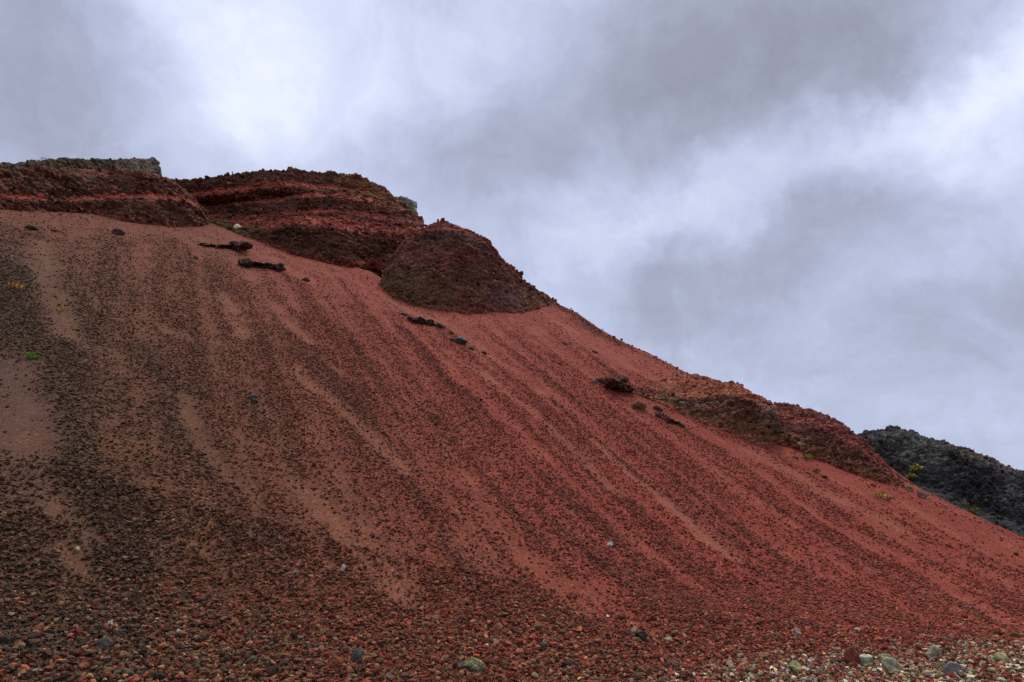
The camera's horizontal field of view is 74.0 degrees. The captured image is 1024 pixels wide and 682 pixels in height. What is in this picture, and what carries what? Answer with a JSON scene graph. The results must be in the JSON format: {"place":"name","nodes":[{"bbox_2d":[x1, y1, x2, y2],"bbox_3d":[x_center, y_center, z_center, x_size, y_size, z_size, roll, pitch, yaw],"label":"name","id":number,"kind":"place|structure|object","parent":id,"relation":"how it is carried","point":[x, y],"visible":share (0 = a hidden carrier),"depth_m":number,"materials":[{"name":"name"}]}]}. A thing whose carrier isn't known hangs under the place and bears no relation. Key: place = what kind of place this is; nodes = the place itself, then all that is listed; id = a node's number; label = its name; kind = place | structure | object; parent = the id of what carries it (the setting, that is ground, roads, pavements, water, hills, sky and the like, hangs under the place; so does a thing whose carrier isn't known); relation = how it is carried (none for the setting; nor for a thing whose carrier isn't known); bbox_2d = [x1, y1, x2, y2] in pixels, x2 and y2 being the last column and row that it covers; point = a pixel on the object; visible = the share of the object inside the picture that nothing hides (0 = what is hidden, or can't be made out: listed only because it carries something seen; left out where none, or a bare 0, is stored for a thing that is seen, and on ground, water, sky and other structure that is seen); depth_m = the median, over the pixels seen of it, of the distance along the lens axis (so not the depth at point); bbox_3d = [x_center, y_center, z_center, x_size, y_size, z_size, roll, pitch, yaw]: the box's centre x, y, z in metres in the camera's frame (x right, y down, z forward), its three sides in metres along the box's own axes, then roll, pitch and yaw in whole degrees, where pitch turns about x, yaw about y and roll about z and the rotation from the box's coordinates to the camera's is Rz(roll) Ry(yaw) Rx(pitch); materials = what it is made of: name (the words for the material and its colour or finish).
{"place":"outdoors","nodes":[
{"label":"outdoors","id":0,"kind":"place"},
{"bbox_2d":[0,208,1023,681],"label":"hillside","id":1,"kind":"structure","parent":0,"point":[22,409],"depth_m":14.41,"materials":[{"name":"gravel"}]},
{"bbox_2d":[0,634,10,643],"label":"scoria stone","id":2,"kind":"object","parent":1,"relation":"on","point":[5,639],"visible":0.98,"depth_m":5.93,"materials":[{"name":"stone"}]},
{"bbox_2d":[8,279,23,288],"bbox_3d":[-12.362,-1.398,16.915,0.364,0.260,0.300,8,-20,-22],"label":"plant","id":3,"kind":"object","parent":1,"relation":"on","point":[17,284],"visible":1,"depth_m":16.90,"materials":[{"name":"orange plant"}]},
{"bbox_2d":[24,668,35,675],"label":"scoria stone","id":4,"kind":"object","parent":1,"relation":"on","point":[30,671],"visible":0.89,"depth_m":5.43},
{"bbox_2d":[25,351,36,358],"bbox_3d":[-9.419,0.286,13.309,0.206,0.184,0.162,4,-19,-12],"label":"plant","id":5,"kind":"object","parent":1,"relation":"on","point":[30,355],"visible":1,"depth_m":13.29,"materials":[{"name":"green plant"}]},
{"bbox_2d":[25,224,37,229],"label":"rock","id":6,"kind":"object","parent":1,"relation":"on","point":[32,227],"visible":0.94,"depth_m":23.52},
{"bbox_2d":[26,633,41,639],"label":"scoria stone","id":7,"kind":"object","parent":1,"relation":"on","point":[35,635],"visible":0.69,"depth_m":6.08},
{"bbox_2d":[35,622,44,629],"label":"scoria stone","id":8,"kind":"object","parent":1,"relation":"on","point":[41,626],"visible":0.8,"depth_m":6.29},
{"bbox_2d":[61,614,71,621],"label":"scoria stone","id":9,"kind":"object","parent":1,"relation":"on","point":[67,616],"visible":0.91,"depth_m":6.55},
{"bbox_2d":[66,650,78,656],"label":"scoria stone","id":10,"kind":"object","parent":1,"relation":"on","point":[73,653],"visible":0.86,"depth_m":5.90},
{"bbox_2d":[74,627,82,633],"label":"scoria stone","id":11,"kind":"object","parent":1,"relation":"on","point":[78,630],"visible":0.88,"depth_m":6.34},
{"bbox_2d":[77,640,88,647],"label":"scoria stone","id":12,"kind":"object","parent":1,"relation":"on","point":[82,642],"visible":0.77,"depth_m":6.11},
{"bbox_2d":[78,662,88,670],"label":"scoria stone","id":13,"kind":"object","parent":1,"relation":"on","point":[85,664],"visible":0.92,"depth_m":5.69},
{"bbox_2d":[90,660,101,667],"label":"scoria stone","id":14,"kind":"object","parent":1,"relation":"on","point":[95,662],"visible":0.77,"depth_m":5.72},
{"bbox_2d":[96,637,113,649],"bbox_3d":[-3.681,2.750,6.149,0.151,0.134,0.081,8,-18,4],"label":"stone","id":15,"kind":"object","parent":1,"relation":"on","point":[104,643],"visible":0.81,"depth_m":6.13,"materials":[{"name":"stone"}]},
{"bbox_2d":[0,157,210,227],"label":"layered cliff","id":16,"kind":"structure","parent":1,"relation":"on","point":[136,190],"depth_m":31.26,"materials":[{"name":"stone"}]},
{"bbox_2d":[102,667,112,673],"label":"scoria stone","id":17,"kind":"object","parent":1,"relation":"on","point":[108,669],"visible":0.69,"depth_m":5.64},
{"bbox_2d":[110,659,119,665],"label":"scoria stone","id":18,"kind":"object","parent":1,"relation":"on","point":[114,662],"visible":0.95,"depth_m":5.86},
{"bbox_2d":[112,228,124,234],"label":"rock","id":19,"kind":"object","parent":1,"relation":"on","point":[117,231],"visible":1,"depth_m":27.26,"materials":[{"name":"stone"}]},
{"bbox_2d":[112,630,124,637],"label":"scoria stone","id":20,"kind":"object","parent":1,"relation":"on","point":[117,633],"visible":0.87,"depth_m":6.42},
{"bbox_2d":[120,652,129,658],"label":"scoria stone","id":21,"kind":"object","parent":1,"relation":"on","point":[122,655],"visible":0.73,"depth_m":5.98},
{"bbox_2d":[121,668,133,675],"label":"scoria stone","id":22,"kind":"object","parent":1,"relation":"on","point":[129,672],"visible":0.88,"depth_m":5.67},
{"bbox_2d":[131,637,142,643],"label":"scoria stone","id":23,"kind":"object","parent":1,"relation":"on","point":[137,639],"visible":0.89,"depth_m":6.34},
{"bbox_2d":[132,655,141,660],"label":"scoria stone","id":24,"kind":"object","parent":1,"relation":"on","point":[136,657],"visible":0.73,"depth_m":5.99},
{"bbox_2d":[138,648,149,655],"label":"scoria stone","id":25,"kind":"object","parent":1,"relation":"on","point":[143,652],"visible":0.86,"depth_m":6.10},
{"bbox_2d":[145,670,154,676],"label":"scoria stone","id":26,"kind":"object","parent":1,"relation":"on","point":[150,672],"visible":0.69,"depth_m":5.73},
{"bbox_2d":[152,672,164,679],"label":"scoria stone","id":27,"kind":"object","parent":1,"relation":"on","point":[157,675],"visible":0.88,"depth_m":5.67,"materials":[{"name":"stone"}]},
{"bbox_2d":[159,657,170,665],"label":"scoria stone","id":28,"kind":"object","parent":1,"relation":"on","point":[165,661],"visible":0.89,"depth_m":5.96,"materials":[{"name":"stone"}]},
{"bbox_2d":[173,642,184,648],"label":"scoria stone","id":29,"kind":"object","parent":1,"relation":"on","point":[177,645],"visible":0.97,"depth_m":6.37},
{"bbox_2d":[178,630,188,636],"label":"scoria stone","id":30,"kind":"object","parent":1,"relation":"on","point":[181,633],"visible":1,"depth_m":6.64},
{"bbox_2d":[198,630,208,637],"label":"scoria stone","id":31,"kind":"object","parent":1,"relation":"on","point":[203,633],"visible":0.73,"depth_m":6.71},
{"bbox_2d":[197,243,220,247],"bbox_3d":[-13.778,-4.270,30.713,1.039,0.325,0.784,2,-15,-44],"label":"rock ledge","id":32,"kind":"object","parent":1,"relation":"on","point":[207,245],"visible":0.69,"depth_m":30.46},
{"bbox_2d":[209,669,221,677],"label":"scoria stone","id":33,"kind":"object","parent":1,"relation":"on","point":[216,672],"visible":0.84,"depth_m":5.85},
{"bbox_2d":[214,632,225,640],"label":"scoria stone","id":34,"kind":"object","parent":1,"relation":"on","point":[220,636],"visible":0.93,"depth_m":6.70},
{"bbox_2d":[219,655,230,662],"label":"scoria stone","id":35,"kind":"object","parent":1,"relation":"on","point":[227,658],"visible":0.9,"depth_m":6.21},
{"bbox_2d":[220,241,257,250],"bbox_3d":[-12.929,-4.394,31.766,1.987,0.607,2.130,-7,1,21],"label":"rock ledge","id":36,"kind":"object","parent":1,"relation":"on","point":[240,245],"visible":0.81,"depth_m":31.35,"materials":[{"name":"stone"}]},
{"bbox_2d":[245,632,255,639],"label":"scoria stone","id":37,"kind":"object","parent":1,"relation":"on","point":[251,635],"visible":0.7,"depth_m":6.84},
{"bbox_2d":[246,655,256,663],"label":"scoria stone","id":38,"kind":"object","parent":1,"relation":"on","point":[252,659],"visible":0.96,"depth_m":6.26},
{"bbox_2d":[237,258,272,267],"bbox_3d":[-11.320,-3.263,29.281,1.550,0.550,1.548,-14,-10,36],"label":"rock ledge","id":39,"kind":"object","parent":1,"relation":"on","point":[247,262],"visible":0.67,"depth_m":28.92,"materials":[{"name":"stone"}]},
{"bbox_2d":[266,667,276,675],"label":"scoria stone","id":40,"kind":"object","parent":1,"relation":"on","point":[272,669],"visible":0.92,"depth_m":6.09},
{"bbox_2d":[267,263,286,269],"bbox_3d":[-10.439,-3.174,30.030,1.186,0.346,0.940,-17,-14,42],"label":"rock ledge","id":41,"kind":"object","parent":1,"relation":"on","point":[279,266],"visible":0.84,"depth_m":29.73,"materials":[{"name":"stone"}]},
{"bbox_2d":[274,653,281,658],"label":"scoria stone","id":42,"kind":"object","parent":1,"relation":"on","point":[276,655],"visible":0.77,"depth_m":6.44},
{"bbox_2d":[279,660,288,667],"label":"scoria stone","id":43,"kind":"object","parent":1,"relation":"on","point":[285,662],"visible":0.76,"depth_m":6.25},
{"bbox_2d":[289,631,296,637],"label":"scoria stone","id":44,"kind":"object","parent":1,"relation":"on","point":[293,634],"visible":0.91,"depth_m":7.03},
{"bbox_2d":[173,166,423,277],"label":"layered cliff","id":45,"kind":"structure","parent":1,"relation":"on","point":[357,220],"depth_m":39.41,"materials":[{"name":"stone"}]},
{"bbox_2d":[313,643,322,647],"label":"scoria stone","id":46,"kind":"object","parent":1,"relation":"on","point":[317,644],"visible":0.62,"depth_m":6.82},
{"bbox_2d":[323,651,330,657],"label":"scoria stone","id":47,"kind":"object","parent":1,"relation":"on","point":[327,654],"visible":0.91,"depth_m":6.63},
{"bbox_2d":[324,668,334,674],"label":"scoria stone","id":48,"kind":"object","parent":1,"relation":"on","point":[327,671],"visible":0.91,"depth_m":6.18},
{"bbox_2d":[325,655,341,672],"bbox_3d":[-1.666,3.016,6.333,0.169,0.159,0.123,4,-18,10],"label":"stone","id":49,"kind":"object","parent":1,"relation":"on","point":[334,662],"visible":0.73,"depth_m":6.30,"materials":[{"name":"stone"}]},
{"bbox_2d":[351,648,363,661],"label":"stone","id":50,"kind":"object","parent":1,"relation":"on","point":[357,654],"visible":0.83,"depth_m":6.64,"materials":[{"name":"stone"}]},
{"bbox_2d":[369,669,379,675],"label":"scoria stone","id":51,"kind":"object","parent":1,"relation":"on","point":[376,672],"visible":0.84,"depth_m":6.32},
{"bbox_2d":[379,639,388,646],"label":"scoria stone","id":52,"kind":"object","parent":1,"relation":"on","point":[384,641],"visible":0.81,"depth_m":7.12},
{"bbox_2d":[384,654,391,660],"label":"scoria stone","id":53,"kind":"object","parent":1,"relation":"on","point":[387,657],"visible":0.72,"depth_m":6.75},
{"bbox_2d":[407,316,424,323],"bbox_3d":[-3.913,-0.796,27.326,0.882,0.335,0.666,19,-12,21],"label":"rock ledge","id":54,"kind":"object","parent":1,"relation":"on","point":[414,320],"visible":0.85,"depth_m":27.09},
{"bbox_2d":[421,622,430,627],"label":"scoria stone","id":55,"kind":"object","parent":1,"relation":"on","point":[427,624],"visible":0.94,"depth_m":7.87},
{"bbox_2d":[418,316,445,327],"bbox_3d":[-3.159,-0.642,27.505,1.101,0.385,0.997,15,-14,18],"label":"rock ledge","id":56,"kind":"object","parent":1,"relation":"on","point":[428,321],"visible":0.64,"depth_m":27.23,"materials":[{"name":"stone"}]},
{"bbox_2d":[455,336,467,344],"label":"rock","id":57,"kind":"object","parent":1,"relation":"on","point":[462,340],"visible":0.91,"depth_m":25.33,"materials":[{"name":"stone"}]},
{"bbox_2d":[380,218,557,313],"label":"pointed crag","id":58,"kind":"structure","parent":1,"relation":"on","point":[442,264],"depth_m":33.01,"materials":[{"name":"stone"}]},
{"bbox_2d":[456,657,484,671],"bbox_3d":[-0.420,3.220,6.726,0.302,0.171,0.150,-10,-21,26],"label":"stone","id":59,"kind":"object","parent":1,"relation":"on","point":[471,664],"visible":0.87,"depth_m":6.68,"materials":[{"name":"stone"}]},
{"bbox_2d":[482,658,489,664],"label":"scoria stone","id":60,"kind":"object","parent":1,"relation":"on","point":[485,661],"visible":0.61,"depth_m":6.92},
{"bbox_2d":[500,660,509,666],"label":"scoria stone","id":61,"kind":"object","parent":1,"relation":"on","point":[504,663],"visible":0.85,"depth_m":6.92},
{"bbox_2d":[505,671,512,678],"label":"scoria stone","id":62,"kind":"object","parent":1,"relation":"on","point":[508,674],"visible":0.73,"depth_m":6.53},
{"bbox_2d":[514,639,524,646],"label":"scoria stone","id":63,"kind":"object","parent":1,"relation":"on","point":[519,642],"visible":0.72,"depth_m":7.65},
{"bbox_2d":[532,664,540,670],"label":"scoria stone","id":64,"kind":"object","parent":1,"relation":"on","point":[536,666],"visible":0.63,"depth_m":6.87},
{"bbox_2d":[546,652,553,657],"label":"scoria stone","id":65,"kind":"object","parent":1,"relation":"on","point":[550,654],"visible":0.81,"depth_m":7.34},
{"bbox_2d":[559,669,566,675],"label":"scoria stone","id":66,"kind":"object","parent":1,"relation":"on","point":[564,672],"visible":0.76,"depth_m":6.82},
{"bbox_2d":[561,659,573,666],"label":"scoria stone","id":67,"kind":"object","parent":1,"relation":"on","point":[565,663],"visible":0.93,"depth_m":7.08,"materials":[{"name":"stone"}]},
{"bbox_2d":[583,616,591,621],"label":"scoria stone","id":68,"kind":"object","parent":1,"relation":"on","point":[585,618],"visible":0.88,"depth_m":8.89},
{"bbox_2d":[587,648,595,653],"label":"scoria stone","id":69,"kind":"object","parent":1,"relation":"on","point":[592,651],"visible":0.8,"depth_m":7.61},
{"bbox_2d":[606,625,615,633],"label":"scoria stone","id":70,"kind":"object","parent":1,"relation":"on","point":[610,628],"visible":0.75,"depth_m":8.57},
{"bbox_2d":[595,376,634,392],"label":"rock crag","id":71,"kind":"structure","parent":1,"relation":"on","point":[619,384],"depth_m":23.95,"materials":[{"name":"stone"}]},
{"bbox_2d":[617,613,625,619],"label":"scoria stone","id":72,"kind":"object","parent":1,"relation":"on","point":[621,616],"visible":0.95,"depth_m":9.25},
{"bbox_2d":[624,628,631,634],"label":"scoria stone","id":73,"kind":"object","parent":1,"relation":"on","point":[628,630],"visible":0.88,"depth_m":8.60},
{"bbox_2d":[628,664,636,670],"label":"scoria stone","id":74,"kind":"object","parent":1,"relation":"on","point":[632,666],"visible":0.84,"depth_m":7.15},
{"bbox_2d":[633,672,642,678],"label":"scoria stone","id":75,"kind":"object","parent":1,"relation":"on","point":[637,675],"visible":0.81,"depth_m":6.86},
{"bbox_2d":[631,402,646,409],"bbox_3d":[4.236,2.161,22.632,0.523,0.373,0.460,-7,-20,19],"label":"shrub","id":76,"kind":"object","parent":1,"relation":"on","point":[641,406],"visible":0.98,"depth_m":22.54,"materials":[{"name":"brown plant"}]},
{"bbox_2d":[635,631,647,639],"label":"stone","id":77,"kind":"object","parent":1,"relation":"on","point":[642,635],"visible":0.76,"depth_m":8.42,"materials":[{"name":"stone"}]},
{"bbox_2d":[644,664,652,671],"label":"scoria stone","id":78,"kind":"object","parent":1,"relation":"on","point":[647,668],"visible":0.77,"depth_m":7.16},
{"bbox_2d":[652,654,659,660],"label":"scoria stone","id":79,"kind":"object","parent":1,"relation":"on","point":[656,656],"visible":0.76,"depth_m":7.63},
{"bbox_2d":[653,406,662,411],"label":"rock","id":80,"kind":"object","parent":1,"relation":"on","point":[658,408],"visible":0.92,"depth_m":22.89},
{"bbox_2d":[655,411,672,419],"bbox_3d":[4.957,2.488,22.305,0.667,0.283,0.650,25,-1,37],"label":"rock ledge","id":81,"kind":"object","parent":1,"relation":"on","point":[663,416],"visible":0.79,"depth_m":22.09,"materials":[{"name":"stone"}]},
{"bbox_2d":[665,418,680,424],"bbox_3d":[5.161,2.692,21.940,0.539,0.330,0.747,17,-16,10],"label":"rock ledge","id":82,"kind":"object","parent":1,"relation":"on","point":[668,420],"visible":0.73,"depth_m":21.75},
{"bbox_2d":[671,630,678,635],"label":"scoria stone","id":83,"kind":"object","parent":1,"relation":"on","point":[674,632],"visible":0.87,"depth_m":8.80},
{"bbox_2d":[636,371,780,446],"bbox_3d":[7.557,3.534,25.358,5.255,5.569,7.841,-6,-20,18],"label":"rock outcrop","id":84,"kind":"object","parent":1,"relation":"on","point":[736,408],"visible":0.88,"depth_m":22.73,"materials":[{"name":"stone"}]},
{"bbox_2d":[758,653,768,659],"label":"scoria stone","id":85,"kind":"object","parent":1,"relation":"on","point":[763,656],"visible":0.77,"depth_m":8.00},
{"bbox_2d":[789,661,803,673],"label":"stone","id":86,"kind":"object","parent":1,"relation":"on","point":[796,667],"visible":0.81,"depth_m":7.48,"materials":[{"name":"stone"}]},
{"bbox_2d":[792,627,800,636],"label":"stone","id":87,"kind":"object","parent":1,"relation":"on","point":[796,631],"visible":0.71,"depth_m":9.31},
{"bbox_2d":[802,453,813,459],"bbox_3d":[9.043,3.529,20.744,0.356,0.213,0.305,0,-19,0],"label":"shrub","id":88,"kind":"object","parent":1,"relation":"on","point":[807,455],"visible":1,"depth_m":20.69,"materials":[{"name":"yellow plant"}]},
{"bbox_2d":[816,668,825,675],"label":"scoria stone","id":89,"kind":"object","parent":1,"relation":"on","point":[818,670],"visible":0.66,"depth_m":7.45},
{"bbox_2d":[773,402,913,487],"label":"red bluff","id":90,"kind":"structure","parent":1,"relation":"on","point":[821,436],"depth_m":21.22,"materials":[{"name":"stone"}]},
{"bbox_2d":[844,646,859,666],"bbox_3d":[4.022,3.773,8.059,0.174,0.283,0.167,-2,-19,7],"label":"stone","id":91,"kind":"object","parent":1,"relation":"on","point":[851,654],"visible":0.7,"depth_m":8.01,"materials":[{"name":"stone"}]},
{"bbox_2d":[859,654,872,665],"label":"stone","id":92,"kind":"object","parent":1,"relation":"on","point":[866,659],"visible":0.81,"depth_m":8.04,"materials":[{"name":"stone"}]},
{"bbox_2d":[866,671,877,676],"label":"scoria stone","id":93,"kind":"object","parent":1,"relation":"on","point":[871,673],"visible":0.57,"depth_m":7.47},
{"bbox_2d":[873,492,885,497],"bbox_3d":[9.992,4.201,18.479,0.379,0.166,0.316,0,-19,0],"label":"shrub","id":94,"kind":"object","parent":1,"relation":"on","point":[881,495],"visible":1,"depth_m":18.44,"materials":[{"name":"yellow plant"}]},
{"bbox_2d":[877,653,891,661],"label":"stone","id":95,"kind":"object","parent":1,"relation":"on","point":[881,656],"visible":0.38,"depth_m":8.20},
{"bbox_2d":[881,657,900,671],"bbox_3d":[4.353,3.753,7.800,0.197,0.226,0.145,-6,-19,17],"label":"stone","id":96,"kind":"object","parent":1,"relation":"on","point":[889,664],"visible":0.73,"depth_m":7.77,"materials":[{"name":"stone"}]},
{"bbox_2d":[905,486,913,490],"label":"rock","id":97,"kind":"object","parent":1,"relation":"on","point":[909,488],"visible":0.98,"depth_m":19.32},
{"bbox_2d":[917,491,926,497],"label":"rock","id":98,"kind":"object","parent":1,"relation":"on","point":[921,494],"visible":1,"depth_m":18.92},
{"bbox_2d":[917,653,927,659],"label":"scoria stone","id":99,"kind":"object","parent":1,"relation":"on","point":[924,655],"visible":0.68,"depth_m":8.61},
{"bbox_2d":[927,644,941,659],"bbox_3d":[5.363,3.988,8.633,0.188,0.248,0.142,12,-17,-31],"label":"stone","id":100,"kind":"object","parent":1,"relation":"on","point":[933,651],"visible":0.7,"depth_m":8.60,"materials":[{"name":"stone"}]},
{"bbox_2d":[942,661,966,674],"bbox_3d":[5.086,3.788,7.810,0.254,0.192,0.135,-4,-19,16],"label":"stone","id":101,"kind":"object","parent":1,"relation":"on","point":[951,666],"visible":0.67,"depth_m":7.78,"materials":[{"name":"stone"}]},
{"bbox_2d":[983,672,992,676],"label":"scoria stone","id":102,"kind":"object","parent":1,"relation":"on","point":[990,674],"visible":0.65,"depth_m":7.69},
{"bbox_2d":[994,630,1002,635],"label":"scoria stone","id":103,"kind":"object","parent":1,"relation":"on","point":[999,633],"visible":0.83,"depth_m":10.30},
{"bbox_2d":[993,652,1009,663],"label":"stone","id":104,"kind":"object","parent":1,"relation":"on","point":[1001,656],"visible":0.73,"depth_m":8.47,"materials":[{"name":"stone"}]},
{"bbox_2d":[1001,671,1012,679],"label":"scoria stone","id":105,"kind":"object","parent":1,"relation":"on","point":[1008,674],"visible":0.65,"depth_m":7.69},
{"bbox_2d":[1009,631,1019,636],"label":"scoria stone","id":106,"kind":"object","parent":1,"relation":"on","point":[1013,634],"visible":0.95,"depth_m":10.43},
{"bbox_2d":[0,0,1023,469],"label":"sky","id":107,"kind":"structure","parent":0,"point":[818,205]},
{"bbox_2d":[857,425,1023,536],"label":"hill","id":108,"kind":"structure","parent":0,"point":[991,488],"depth_m":32.09,"materials":[{"name":"stone"}]},
{"bbox_2d":[905,473,917,478],"bbox_3d":[18.970,6.420,32.277,0.556,0.318,0.476,0,-19,0],"label":"shrub","id":109,"kind":"object","parent":108,"relation":"on","point":[912,475],"visible":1,"depth_m":32.19,"materials":[{"name":"green plant"}]},
{"bbox_2d":[910,464,922,471],"bbox_3d":[19.320,6.051,32.442,0.624,0.382,0.556,0,-19,0],"label":"shrub","id":110,"kind":"object","parent":108,"relation":"on","point":[914,467],"visible":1,"depth_m":32.36,"materials":[{"name":"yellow plant"}]},
{"bbox_2d":[967,506,980,513],"bbox_3d":[20.035,7.328,29.476,0.582,0.318,0.475,0,-19,0],"label":"shrub","id":111,"kind":"object","parent":108,"relation":"on","point":[974,511],"visible":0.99,"depth_m":29.41,"materials":[{"name":"green plant"}]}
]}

